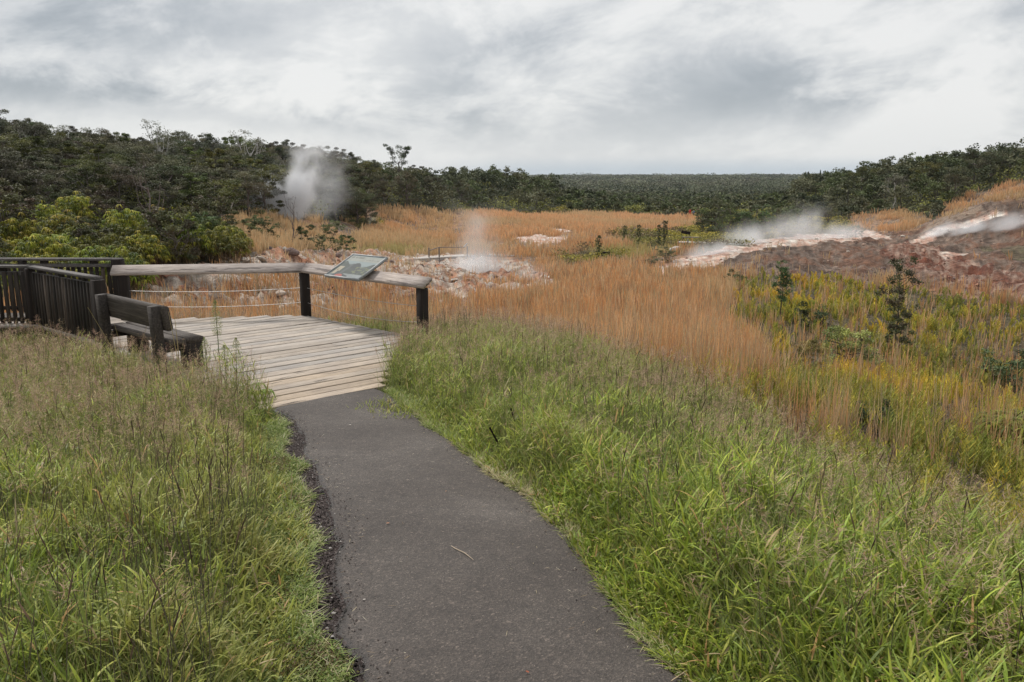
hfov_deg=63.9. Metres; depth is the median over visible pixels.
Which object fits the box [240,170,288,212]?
tree
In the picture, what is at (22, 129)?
tree
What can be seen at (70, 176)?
tree
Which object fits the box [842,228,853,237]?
shrub
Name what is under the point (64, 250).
fern
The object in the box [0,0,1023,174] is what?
sky
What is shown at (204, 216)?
shrub
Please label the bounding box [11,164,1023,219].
undergrowth
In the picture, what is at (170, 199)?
tree
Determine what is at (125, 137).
tree
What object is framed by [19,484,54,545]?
reed clump
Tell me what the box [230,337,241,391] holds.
tall weed
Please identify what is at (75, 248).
fern
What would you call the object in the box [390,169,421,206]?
tree
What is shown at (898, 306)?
sapling
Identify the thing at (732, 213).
tree
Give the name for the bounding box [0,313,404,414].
viewing deck
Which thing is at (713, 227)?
tree
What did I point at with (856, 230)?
shrub
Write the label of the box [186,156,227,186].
tree
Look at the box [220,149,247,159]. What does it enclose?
tree
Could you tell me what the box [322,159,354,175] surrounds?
tree
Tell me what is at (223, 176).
tree
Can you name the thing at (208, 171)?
tree
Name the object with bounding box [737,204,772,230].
tree
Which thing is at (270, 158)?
tree
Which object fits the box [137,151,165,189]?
tree
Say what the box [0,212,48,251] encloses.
shrub
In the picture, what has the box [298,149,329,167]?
tree
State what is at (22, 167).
tree
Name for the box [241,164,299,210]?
tree
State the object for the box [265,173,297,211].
tree
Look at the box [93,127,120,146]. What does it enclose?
tree
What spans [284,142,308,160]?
tree
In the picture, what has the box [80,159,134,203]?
tree
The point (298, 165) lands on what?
tree
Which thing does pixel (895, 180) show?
tree
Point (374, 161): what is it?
tree
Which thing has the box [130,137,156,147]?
tree
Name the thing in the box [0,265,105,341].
picket fence
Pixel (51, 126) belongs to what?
tree
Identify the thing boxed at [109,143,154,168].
tree
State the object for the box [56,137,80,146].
tree
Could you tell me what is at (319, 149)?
tree
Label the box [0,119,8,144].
tree
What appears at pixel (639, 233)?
shrub
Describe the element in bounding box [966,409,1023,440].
fern
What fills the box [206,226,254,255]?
fern
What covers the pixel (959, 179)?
tree
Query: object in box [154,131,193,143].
tree
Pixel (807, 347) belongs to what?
bush
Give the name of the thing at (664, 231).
shrub
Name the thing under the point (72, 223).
shrub
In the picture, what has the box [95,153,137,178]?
tree
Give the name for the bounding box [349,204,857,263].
fern scrub
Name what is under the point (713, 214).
tree
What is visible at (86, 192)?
shrub
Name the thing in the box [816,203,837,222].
tree
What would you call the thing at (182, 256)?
shrub
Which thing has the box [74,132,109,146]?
tree
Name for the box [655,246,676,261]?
shrub
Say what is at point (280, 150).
tree
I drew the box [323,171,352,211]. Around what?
tree
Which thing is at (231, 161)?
tree
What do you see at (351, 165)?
tree
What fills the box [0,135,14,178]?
tree
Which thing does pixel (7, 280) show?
fern
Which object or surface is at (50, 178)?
tree
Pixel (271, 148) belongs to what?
tree
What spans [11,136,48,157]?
tree
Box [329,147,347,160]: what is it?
tree
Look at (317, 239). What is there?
shrub
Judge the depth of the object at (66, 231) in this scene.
38.20 m
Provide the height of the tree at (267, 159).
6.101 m
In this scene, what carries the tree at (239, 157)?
on the ground at (988, 231)
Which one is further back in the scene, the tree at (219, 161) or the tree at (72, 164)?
the tree at (219, 161)
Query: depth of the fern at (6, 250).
33.00 m
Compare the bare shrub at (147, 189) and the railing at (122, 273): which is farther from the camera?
the bare shrub at (147, 189)
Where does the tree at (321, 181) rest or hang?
on the ground at (988, 231)
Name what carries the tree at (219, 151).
on the ground at (988, 231)
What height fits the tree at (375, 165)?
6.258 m
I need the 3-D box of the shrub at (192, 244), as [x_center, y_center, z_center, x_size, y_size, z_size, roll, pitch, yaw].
[-16.822,-5.425,41.378,3.173,2.755,3.164,-4,12,-19]
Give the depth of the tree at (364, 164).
149.32 m
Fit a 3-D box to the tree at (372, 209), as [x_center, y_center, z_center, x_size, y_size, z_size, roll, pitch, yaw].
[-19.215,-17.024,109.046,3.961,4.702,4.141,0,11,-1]
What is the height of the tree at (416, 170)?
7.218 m
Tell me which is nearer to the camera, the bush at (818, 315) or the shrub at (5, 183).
the bush at (818, 315)
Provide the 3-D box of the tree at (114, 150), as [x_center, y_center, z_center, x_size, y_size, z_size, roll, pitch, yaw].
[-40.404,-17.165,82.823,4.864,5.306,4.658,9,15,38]
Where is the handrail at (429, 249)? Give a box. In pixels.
[428,243,467,259]
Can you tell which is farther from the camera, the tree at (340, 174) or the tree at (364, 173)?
the tree at (364, 173)
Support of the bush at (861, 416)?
on the ground at (988, 231)
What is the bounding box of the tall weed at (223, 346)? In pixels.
[219,344,230,388]
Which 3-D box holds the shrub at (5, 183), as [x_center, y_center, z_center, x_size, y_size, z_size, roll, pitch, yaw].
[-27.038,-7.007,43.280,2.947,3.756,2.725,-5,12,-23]
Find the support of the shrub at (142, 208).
on the ground at (988, 231)
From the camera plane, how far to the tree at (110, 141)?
104.35 m
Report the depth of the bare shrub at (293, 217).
59.43 m
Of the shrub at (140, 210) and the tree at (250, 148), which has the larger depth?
the tree at (250, 148)
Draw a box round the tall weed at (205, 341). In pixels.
[199,337,211,385]
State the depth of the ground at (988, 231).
62.12 m
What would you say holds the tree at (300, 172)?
on the ground at (988, 231)
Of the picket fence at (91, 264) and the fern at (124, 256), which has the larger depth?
the fern at (124, 256)
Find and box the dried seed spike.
[489,427,498,450]
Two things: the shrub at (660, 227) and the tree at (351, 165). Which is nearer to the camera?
the shrub at (660, 227)
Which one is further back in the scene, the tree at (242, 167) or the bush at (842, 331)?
the tree at (242, 167)
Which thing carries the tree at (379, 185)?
on the ground at (988, 231)
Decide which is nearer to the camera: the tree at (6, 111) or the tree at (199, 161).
the tree at (199, 161)
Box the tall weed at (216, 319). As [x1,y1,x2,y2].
[210,300,222,375]
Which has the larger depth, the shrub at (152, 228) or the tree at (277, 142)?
the tree at (277, 142)
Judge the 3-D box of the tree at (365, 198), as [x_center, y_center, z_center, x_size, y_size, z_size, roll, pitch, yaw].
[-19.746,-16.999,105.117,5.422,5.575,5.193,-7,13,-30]
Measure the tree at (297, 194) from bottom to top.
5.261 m
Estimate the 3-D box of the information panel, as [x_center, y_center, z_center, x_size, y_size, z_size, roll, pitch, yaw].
[-2.845,-1.348,14.985,1.000,0.388,0.699,10,15,41]
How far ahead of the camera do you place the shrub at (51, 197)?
48.54 m
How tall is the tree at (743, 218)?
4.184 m
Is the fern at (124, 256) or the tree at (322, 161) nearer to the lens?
the fern at (124, 256)
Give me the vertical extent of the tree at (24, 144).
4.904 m
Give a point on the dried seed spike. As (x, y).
(494, 436)
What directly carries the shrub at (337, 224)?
on the ground at (988, 231)
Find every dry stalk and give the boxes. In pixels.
[88,308,146,367]
[168,306,204,366]
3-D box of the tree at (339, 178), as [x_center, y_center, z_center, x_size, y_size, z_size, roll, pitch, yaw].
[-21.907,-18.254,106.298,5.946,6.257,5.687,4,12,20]
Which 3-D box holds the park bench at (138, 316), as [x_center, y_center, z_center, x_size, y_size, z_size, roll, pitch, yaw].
[-5.401,0.052,12.233,1.985,1.405,0.710,10,15,41]
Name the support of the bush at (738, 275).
on the ground at (988, 231)
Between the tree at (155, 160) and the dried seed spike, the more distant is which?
the tree at (155, 160)
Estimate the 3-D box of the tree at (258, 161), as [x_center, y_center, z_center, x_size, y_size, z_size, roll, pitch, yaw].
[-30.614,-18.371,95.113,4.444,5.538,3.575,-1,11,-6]
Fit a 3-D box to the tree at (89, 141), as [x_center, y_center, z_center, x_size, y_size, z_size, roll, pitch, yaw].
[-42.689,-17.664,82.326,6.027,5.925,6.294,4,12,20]
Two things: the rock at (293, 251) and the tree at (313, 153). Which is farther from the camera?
the tree at (313, 153)
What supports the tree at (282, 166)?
on the ground at (988, 231)
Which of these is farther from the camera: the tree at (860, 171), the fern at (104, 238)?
the tree at (860, 171)
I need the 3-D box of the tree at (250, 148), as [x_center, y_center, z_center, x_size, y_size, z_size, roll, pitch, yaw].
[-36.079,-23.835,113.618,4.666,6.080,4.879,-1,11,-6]
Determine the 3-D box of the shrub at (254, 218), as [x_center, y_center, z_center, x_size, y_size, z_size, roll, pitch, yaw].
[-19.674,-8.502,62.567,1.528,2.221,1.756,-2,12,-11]
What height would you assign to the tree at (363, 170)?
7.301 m
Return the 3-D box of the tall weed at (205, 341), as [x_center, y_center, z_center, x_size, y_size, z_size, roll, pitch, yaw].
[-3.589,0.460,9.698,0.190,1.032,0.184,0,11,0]
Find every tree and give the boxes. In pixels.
[0,109,17,135]
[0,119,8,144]
[0,132,16,153]
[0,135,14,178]
[0,138,61,164]
[0,140,35,154]
[0,147,25,194]
[0,155,36,198]
[2,120,51,145]
[9,118,55,151]
[9,159,55,197]
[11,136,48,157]
[14,124,65,140]
[15,167,81,207]
[17,155,66,203]
[24,150,69,193]
[33,134,72,161]
[44,125,92,139]
[50,136,113,158]
[51,149,85,189]
[53,137,90,160]
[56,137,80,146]
[56,166,94,205]
[58,142,105,166]
[60,158,117,205]
[61,126,81,136]
[63,162,100,190]
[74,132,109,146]
[76,153,109,162]
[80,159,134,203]
[81,135,111,148]
[88,162,137,206]
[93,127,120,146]
[93,163,144,205]
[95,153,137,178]
[102,144,136,163]
[104,142,140,152]
[104,158,149,195]
[107,135,128,146]
[109,132,129,141]
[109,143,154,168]
[112,145,151,163]
[113,167,158,201]
[122,140,164,162]
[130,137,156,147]
[132,166,166,200]
[133,157,206,210]
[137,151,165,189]
[138,153,201,200]
[141,119,176,151]
[141,179,189,215]
[152,158,189,193]
[153,133,194,156]
[153,147,188,161]
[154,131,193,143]
[155,142,194,156]
[162,157,205,206]
[165,136,205,150]
[171,166,225,206]
[177,172,222,212]
[183,146,204,158]
[183,175,223,210]
[185,132,224,150]
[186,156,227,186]
[188,179,247,224]
[190,158,223,177]
[193,140,226,157]
[198,155,235,173]
[198,164,243,203]
[199,148,231,169]
[204,170,243,216]
[214,148,244,167]
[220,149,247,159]
[221,136,242,147]
[223,171,274,215]
[225,137,256,149]
[225,169,262,204]
[226,143,263,168]
[226,163,245,179]
[228,129,267,158]
[230,155,259,172]
[233,158,262,200]
[235,146,267,156]
[235,163,262,202]
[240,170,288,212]
[241,152,280,178]
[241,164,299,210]
[253,151,281,168]
[254,140,276,156]
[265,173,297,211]
[266,145,297,169]
[266,167,303,203]
[267,139,299,156]
[268,141,295,156]
[270,146,295,166]
[274,144,300,164]
[274,157,311,195]
[275,164,296,203]
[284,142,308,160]
[286,165,311,202]
[289,172,319,209]
[295,162,316,172]
[297,172,328,202]
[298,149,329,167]
[298,158,317,167]
[305,153,328,165]
[306,164,325,199]
[306,175,331,211]
[307,145,332,163]
[310,171,343,208]
[313,176,351,220]
[314,151,343,164]
[316,158,349,175]
[319,175,363,217]
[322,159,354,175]
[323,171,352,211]
[325,176,365,219]
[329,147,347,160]
[332,188,364,218]
[335,159,364,179]
[337,187,377,226]
[342,158,365,191]
[348,152,360,170]
[351,167,375,195]
[353,167,373,198]
[354,195,381,223]
[358,161,381,190]
[361,162,382,187]
[362,172,390,206]
[365,160,384,175]
[372,175,395,203]
[383,144,411,176]
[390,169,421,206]
[403,165,424,190]
[421,175,447,204]
[450,178,473,205]
[693,201,731,231]
[693,207,711,233]
[704,218,726,232]
[710,207,732,229]
[716,214,741,233]
[717,204,753,231]
[734,211,758,232]
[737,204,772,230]
[740,219,759,235]
[751,216,775,237]
[752,210,779,232]
[764,207,792,231]
[775,208,796,230]
[788,208,808,228]
[802,204,820,222]
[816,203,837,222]
[847,166,879,196]
[881,173,909,207]
[907,161,944,195]
[940,165,971,200]
[961,149,989,184]
[975,150,1008,184]
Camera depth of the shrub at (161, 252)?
36.79 m
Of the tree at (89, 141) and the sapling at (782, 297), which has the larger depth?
the tree at (89, 141)
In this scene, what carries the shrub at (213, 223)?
on the ground at (988, 231)
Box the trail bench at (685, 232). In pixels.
[681,230,701,244]
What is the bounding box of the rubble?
[158,201,1022,305]
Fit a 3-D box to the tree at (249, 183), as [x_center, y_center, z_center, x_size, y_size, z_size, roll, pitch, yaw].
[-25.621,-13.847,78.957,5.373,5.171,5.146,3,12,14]
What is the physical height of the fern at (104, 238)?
1.820 m
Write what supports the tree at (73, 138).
on the ground at (988, 231)
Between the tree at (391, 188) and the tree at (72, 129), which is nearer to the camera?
the tree at (72, 129)
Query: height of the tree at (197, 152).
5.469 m
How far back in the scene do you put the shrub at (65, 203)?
46.45 m
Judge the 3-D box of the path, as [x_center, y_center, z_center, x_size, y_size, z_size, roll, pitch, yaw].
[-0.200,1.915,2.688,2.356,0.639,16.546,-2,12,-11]
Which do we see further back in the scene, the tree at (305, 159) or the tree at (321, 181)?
the tree at (305, 159)
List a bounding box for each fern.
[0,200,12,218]
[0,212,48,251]
[0,238,9,251]
[0,268,20,303]
[2,239,34,262]
[8,227,79,267]
[11,254,89,281]
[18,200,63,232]
[20,217,60,235]
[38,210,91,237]
[45,234,100,257]
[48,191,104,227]
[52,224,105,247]
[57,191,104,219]
[57,247,93,261]
[67,232,154,261]
[71,245,159,297]
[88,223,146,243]
[93,250,146,283]
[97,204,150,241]
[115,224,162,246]
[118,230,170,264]
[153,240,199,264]
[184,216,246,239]
[190,226,251,263]
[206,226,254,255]
[249,382,275,398]
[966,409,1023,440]
[973,415,1023,455]
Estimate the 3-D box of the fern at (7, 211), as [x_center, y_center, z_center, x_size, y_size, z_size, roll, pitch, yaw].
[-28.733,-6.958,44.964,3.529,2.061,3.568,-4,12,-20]
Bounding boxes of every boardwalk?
[400,254,521,261]
[679,239,728,245]
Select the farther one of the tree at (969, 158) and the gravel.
the tree at (969, 158)
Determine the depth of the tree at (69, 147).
75.19 m
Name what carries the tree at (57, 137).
on the ground at (988, 231)
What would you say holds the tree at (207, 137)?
on the ground at (988, 231)
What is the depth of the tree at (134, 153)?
85.33 m
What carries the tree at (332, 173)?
on the ground at (988, 231)
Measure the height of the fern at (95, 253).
2.110 m
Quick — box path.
[273,388,683,681]
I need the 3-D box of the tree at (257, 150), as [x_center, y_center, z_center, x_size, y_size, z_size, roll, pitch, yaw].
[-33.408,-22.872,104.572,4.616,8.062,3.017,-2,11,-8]
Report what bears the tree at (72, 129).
on the ground at (988, 231)
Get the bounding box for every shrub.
[0,177,27,219]
[0,185,46,240]
[0,230,12,262]
[43,184,85,207]
[43,209,76,226]
[52,195,82,210]
[57,216,87,230]
[67,220,112,244]
[78,182,116,209]
[84,190,127,227]
[127,203,155,226]
[131,153,168,213]
[134,204,158,218]
[139,203,201,263]
[148,207,211,260]
[149,222,167,247]
[188,192,237,225]
[188,206,217,225]
[192,211,222,231]
[240,219,257,236]
[245,215,262,234]
[254,216,281,238]
[278,189,304,241]
[296,224,315,244]
[311,233,326,250]
[320,220,346,250]
[339,235,356,249]
[595,235,601,256]
[623,225,626,237]
[637,225,641,243]
[645,256,657,266]
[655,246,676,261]
[656,224,662,245]
[662,220,667,245]
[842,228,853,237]
[846,224,864,237]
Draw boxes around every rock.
[255,256,265,261]
[274,290,286,295]
[284,247,299,255]
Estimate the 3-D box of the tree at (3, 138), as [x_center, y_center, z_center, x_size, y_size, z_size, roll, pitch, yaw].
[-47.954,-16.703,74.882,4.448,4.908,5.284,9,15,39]
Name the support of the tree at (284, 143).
on the ground at (988, 231)
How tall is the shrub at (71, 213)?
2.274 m
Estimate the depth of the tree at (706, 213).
115.53 m
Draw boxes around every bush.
[723,269,746,284]
[787,338,825,365]
[794,301,828,331]
[819,324,886,367]
[855,398,896,434]
[977,348,1023,390]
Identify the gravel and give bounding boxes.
[275,410,690,681]
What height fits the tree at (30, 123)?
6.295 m
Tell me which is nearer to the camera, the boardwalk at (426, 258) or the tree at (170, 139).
the boardwalk at (426, 258)
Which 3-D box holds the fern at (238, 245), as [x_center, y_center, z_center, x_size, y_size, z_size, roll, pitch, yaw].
[-15.559,-5.087,43.332,3.540,1.898,3.534,9,14,38]
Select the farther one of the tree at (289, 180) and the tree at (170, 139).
the tree at (170, 139)
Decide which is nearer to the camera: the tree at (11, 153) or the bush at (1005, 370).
the bush at (1005, 370)
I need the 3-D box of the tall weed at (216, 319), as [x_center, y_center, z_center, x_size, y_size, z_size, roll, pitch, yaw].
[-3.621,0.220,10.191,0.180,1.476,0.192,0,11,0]
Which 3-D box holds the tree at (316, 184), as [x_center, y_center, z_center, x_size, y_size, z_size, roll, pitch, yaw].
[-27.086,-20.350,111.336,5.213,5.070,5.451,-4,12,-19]
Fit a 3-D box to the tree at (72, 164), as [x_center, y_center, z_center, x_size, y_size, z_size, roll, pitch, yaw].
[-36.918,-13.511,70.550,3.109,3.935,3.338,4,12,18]
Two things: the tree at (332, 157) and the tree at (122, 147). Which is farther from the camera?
the tree at (332, 157)
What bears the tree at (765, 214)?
on the ground at (988, 231)
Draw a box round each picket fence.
[0,258,124,312]
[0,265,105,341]
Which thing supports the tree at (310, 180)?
on the ground at (988, 231)
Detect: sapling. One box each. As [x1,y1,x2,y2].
[771,260,793,320]
[872,256,923,351]
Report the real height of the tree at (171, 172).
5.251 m
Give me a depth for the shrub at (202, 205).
48.60 m
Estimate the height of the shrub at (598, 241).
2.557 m
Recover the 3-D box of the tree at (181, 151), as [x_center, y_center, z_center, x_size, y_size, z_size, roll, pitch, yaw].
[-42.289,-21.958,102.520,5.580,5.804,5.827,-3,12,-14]
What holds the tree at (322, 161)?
on the ground at (988, 231)
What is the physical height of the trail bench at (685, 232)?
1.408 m
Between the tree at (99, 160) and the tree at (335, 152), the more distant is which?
the tree at (335, 152)
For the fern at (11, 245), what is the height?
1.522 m
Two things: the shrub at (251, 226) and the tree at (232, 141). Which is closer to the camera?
the shrub at (251, 226)
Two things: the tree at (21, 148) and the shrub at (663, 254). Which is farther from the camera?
the tree at (21, 148)
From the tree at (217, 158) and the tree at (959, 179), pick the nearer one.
the tree at (217, 158)
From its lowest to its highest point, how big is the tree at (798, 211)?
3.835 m
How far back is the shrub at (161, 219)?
38.46 m
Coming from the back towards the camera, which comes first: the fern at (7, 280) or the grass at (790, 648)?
the fern at (7, 280)
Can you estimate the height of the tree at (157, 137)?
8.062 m
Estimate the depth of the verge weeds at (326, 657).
4.50 m
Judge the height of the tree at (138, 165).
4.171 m
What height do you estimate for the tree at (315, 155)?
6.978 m
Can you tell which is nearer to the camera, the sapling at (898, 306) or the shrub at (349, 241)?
the sapling at (898, 306)
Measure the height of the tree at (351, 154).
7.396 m
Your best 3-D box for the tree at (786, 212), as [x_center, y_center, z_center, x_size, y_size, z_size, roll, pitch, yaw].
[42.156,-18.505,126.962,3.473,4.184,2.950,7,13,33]
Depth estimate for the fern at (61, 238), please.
36.14 m
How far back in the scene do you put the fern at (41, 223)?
40.44 m
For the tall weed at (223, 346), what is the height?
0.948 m
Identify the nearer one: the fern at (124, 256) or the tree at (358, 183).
the fern at (124, 256)
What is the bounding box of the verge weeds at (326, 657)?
[180,385,745,681]
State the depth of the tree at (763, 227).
106.39 m
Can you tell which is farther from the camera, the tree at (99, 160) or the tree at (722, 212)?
the tree at (722, 212)
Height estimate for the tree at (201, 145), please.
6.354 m
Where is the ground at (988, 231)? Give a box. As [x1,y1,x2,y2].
[6,169,1023,681]
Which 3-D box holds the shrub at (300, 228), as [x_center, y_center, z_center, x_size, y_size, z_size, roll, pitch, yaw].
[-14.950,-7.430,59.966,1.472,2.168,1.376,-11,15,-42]
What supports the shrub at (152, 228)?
on the ground at (988, 231)
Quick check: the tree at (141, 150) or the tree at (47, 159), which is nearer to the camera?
the tree at (47, 159)
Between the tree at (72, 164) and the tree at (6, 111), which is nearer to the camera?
the tree at (72, 164)
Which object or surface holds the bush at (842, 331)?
on the ground at (988, 231)
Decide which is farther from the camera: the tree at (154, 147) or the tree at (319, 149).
the tree at (319, 149)
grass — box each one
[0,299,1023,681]
[0,312,1023,681]
[3,179,1023,497]
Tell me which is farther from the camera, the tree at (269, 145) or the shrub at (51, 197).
the tree at (269, 145)
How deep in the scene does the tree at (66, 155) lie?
76.20 m
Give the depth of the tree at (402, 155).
166.12 m
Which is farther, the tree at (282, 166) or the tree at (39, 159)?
the tree at (282, 166)
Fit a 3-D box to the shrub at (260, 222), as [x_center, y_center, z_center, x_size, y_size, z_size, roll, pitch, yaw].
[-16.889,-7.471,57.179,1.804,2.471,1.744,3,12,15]
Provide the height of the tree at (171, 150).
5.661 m
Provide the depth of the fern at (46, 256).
29.13 m
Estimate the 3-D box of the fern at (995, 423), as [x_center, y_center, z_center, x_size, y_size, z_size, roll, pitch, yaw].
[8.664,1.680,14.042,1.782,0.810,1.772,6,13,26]
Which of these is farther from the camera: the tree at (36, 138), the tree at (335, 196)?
the tree at (335, 196)
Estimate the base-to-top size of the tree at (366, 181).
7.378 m
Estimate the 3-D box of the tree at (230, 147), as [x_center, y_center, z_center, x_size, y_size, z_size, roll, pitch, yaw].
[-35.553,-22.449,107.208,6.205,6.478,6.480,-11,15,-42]
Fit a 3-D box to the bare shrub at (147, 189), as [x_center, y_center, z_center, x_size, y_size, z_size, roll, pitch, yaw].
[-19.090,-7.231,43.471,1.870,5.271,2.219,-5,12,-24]
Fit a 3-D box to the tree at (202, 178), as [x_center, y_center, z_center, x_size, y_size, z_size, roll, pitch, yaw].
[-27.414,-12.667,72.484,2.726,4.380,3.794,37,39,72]
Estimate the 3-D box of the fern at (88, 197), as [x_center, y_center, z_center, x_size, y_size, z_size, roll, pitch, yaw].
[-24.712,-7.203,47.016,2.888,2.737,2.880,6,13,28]
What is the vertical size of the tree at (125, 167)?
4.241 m
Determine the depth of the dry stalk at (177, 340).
11.13 m
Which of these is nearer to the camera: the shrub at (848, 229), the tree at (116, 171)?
the tree at (116, 171)
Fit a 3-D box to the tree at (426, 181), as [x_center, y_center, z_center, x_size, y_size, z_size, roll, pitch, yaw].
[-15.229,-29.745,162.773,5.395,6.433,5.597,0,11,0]
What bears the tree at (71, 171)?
on the ground at (988, 231)
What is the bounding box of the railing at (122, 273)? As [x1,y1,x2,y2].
[110,263,431,335]
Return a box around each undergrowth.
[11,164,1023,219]
[667,277,1023,513]
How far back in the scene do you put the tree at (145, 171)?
79.58 m
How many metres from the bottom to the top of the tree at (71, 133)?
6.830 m
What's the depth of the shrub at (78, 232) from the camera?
36.65 m
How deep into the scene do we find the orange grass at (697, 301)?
40.59 m
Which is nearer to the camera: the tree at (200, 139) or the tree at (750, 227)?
the tree at (750, 227)
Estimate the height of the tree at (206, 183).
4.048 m
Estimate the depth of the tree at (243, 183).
85.06 m
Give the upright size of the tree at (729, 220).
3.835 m
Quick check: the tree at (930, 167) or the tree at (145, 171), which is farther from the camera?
the tree at (930, 167)
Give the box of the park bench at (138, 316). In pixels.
[95,293,203,371]
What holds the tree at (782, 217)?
on the ground at (988, 231)
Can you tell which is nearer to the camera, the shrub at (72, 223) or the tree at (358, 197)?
the shrub at (72, 223)
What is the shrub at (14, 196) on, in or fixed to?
on the ground at (988, 231)
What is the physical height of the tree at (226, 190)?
4.371 m
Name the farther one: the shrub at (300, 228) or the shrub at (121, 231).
the shrub at (300, 228)
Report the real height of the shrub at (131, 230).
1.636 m
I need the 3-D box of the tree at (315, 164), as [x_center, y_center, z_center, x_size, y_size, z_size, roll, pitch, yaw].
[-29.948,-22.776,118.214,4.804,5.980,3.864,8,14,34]
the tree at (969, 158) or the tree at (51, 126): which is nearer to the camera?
the tree at (51, 126)
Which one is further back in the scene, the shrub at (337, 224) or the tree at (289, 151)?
the tree at (289, 151)
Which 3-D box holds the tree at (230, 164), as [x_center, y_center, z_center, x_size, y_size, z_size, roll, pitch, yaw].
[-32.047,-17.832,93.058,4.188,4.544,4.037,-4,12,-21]
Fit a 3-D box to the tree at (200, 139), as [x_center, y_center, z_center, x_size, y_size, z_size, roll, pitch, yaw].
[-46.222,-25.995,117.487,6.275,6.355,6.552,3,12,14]
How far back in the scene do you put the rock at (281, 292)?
39.83 m
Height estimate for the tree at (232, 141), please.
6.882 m
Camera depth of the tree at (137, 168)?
76.12 m
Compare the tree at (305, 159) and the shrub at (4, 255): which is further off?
the tree at (305, 159)
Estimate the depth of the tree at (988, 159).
151.04 m
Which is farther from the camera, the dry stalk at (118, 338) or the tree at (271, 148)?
the tree at (271, 148)
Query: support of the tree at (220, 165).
on the ground at (988, 231)
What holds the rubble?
on the ground at (988, 231)
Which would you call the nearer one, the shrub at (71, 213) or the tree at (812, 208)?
the shrub at (71, 213)
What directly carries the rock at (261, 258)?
on the ground at (988, 231)
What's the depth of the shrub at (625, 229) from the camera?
90.44 m
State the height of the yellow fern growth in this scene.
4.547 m
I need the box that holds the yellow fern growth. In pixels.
[347,266,1023,539]
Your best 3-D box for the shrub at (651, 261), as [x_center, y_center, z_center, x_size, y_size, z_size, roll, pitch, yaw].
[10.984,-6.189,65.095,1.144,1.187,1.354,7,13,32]
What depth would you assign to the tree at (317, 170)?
114.11 m
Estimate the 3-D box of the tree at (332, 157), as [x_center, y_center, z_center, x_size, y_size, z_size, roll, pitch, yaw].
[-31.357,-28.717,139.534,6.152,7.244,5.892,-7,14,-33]
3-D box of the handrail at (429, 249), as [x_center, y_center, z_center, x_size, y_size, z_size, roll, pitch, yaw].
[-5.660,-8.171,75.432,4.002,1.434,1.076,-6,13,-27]
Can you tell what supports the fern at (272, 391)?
on the ground at (988, 231)
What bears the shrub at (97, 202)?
on the ground at (988, 231)
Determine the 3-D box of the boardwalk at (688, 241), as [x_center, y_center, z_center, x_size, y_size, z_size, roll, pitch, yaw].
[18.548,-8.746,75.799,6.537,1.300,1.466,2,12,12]
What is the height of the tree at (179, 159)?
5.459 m
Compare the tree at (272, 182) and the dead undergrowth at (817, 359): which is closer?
the dead undergrowth at (817, 359)
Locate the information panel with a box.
[324,254,387,281]
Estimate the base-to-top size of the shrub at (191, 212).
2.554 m
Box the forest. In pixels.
[203,137,1023,217]
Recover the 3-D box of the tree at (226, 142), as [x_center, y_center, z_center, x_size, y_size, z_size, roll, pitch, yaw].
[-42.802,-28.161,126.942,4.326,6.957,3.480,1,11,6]
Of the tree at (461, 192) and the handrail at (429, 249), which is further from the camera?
the tree at (461, 192)
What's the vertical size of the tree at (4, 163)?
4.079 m

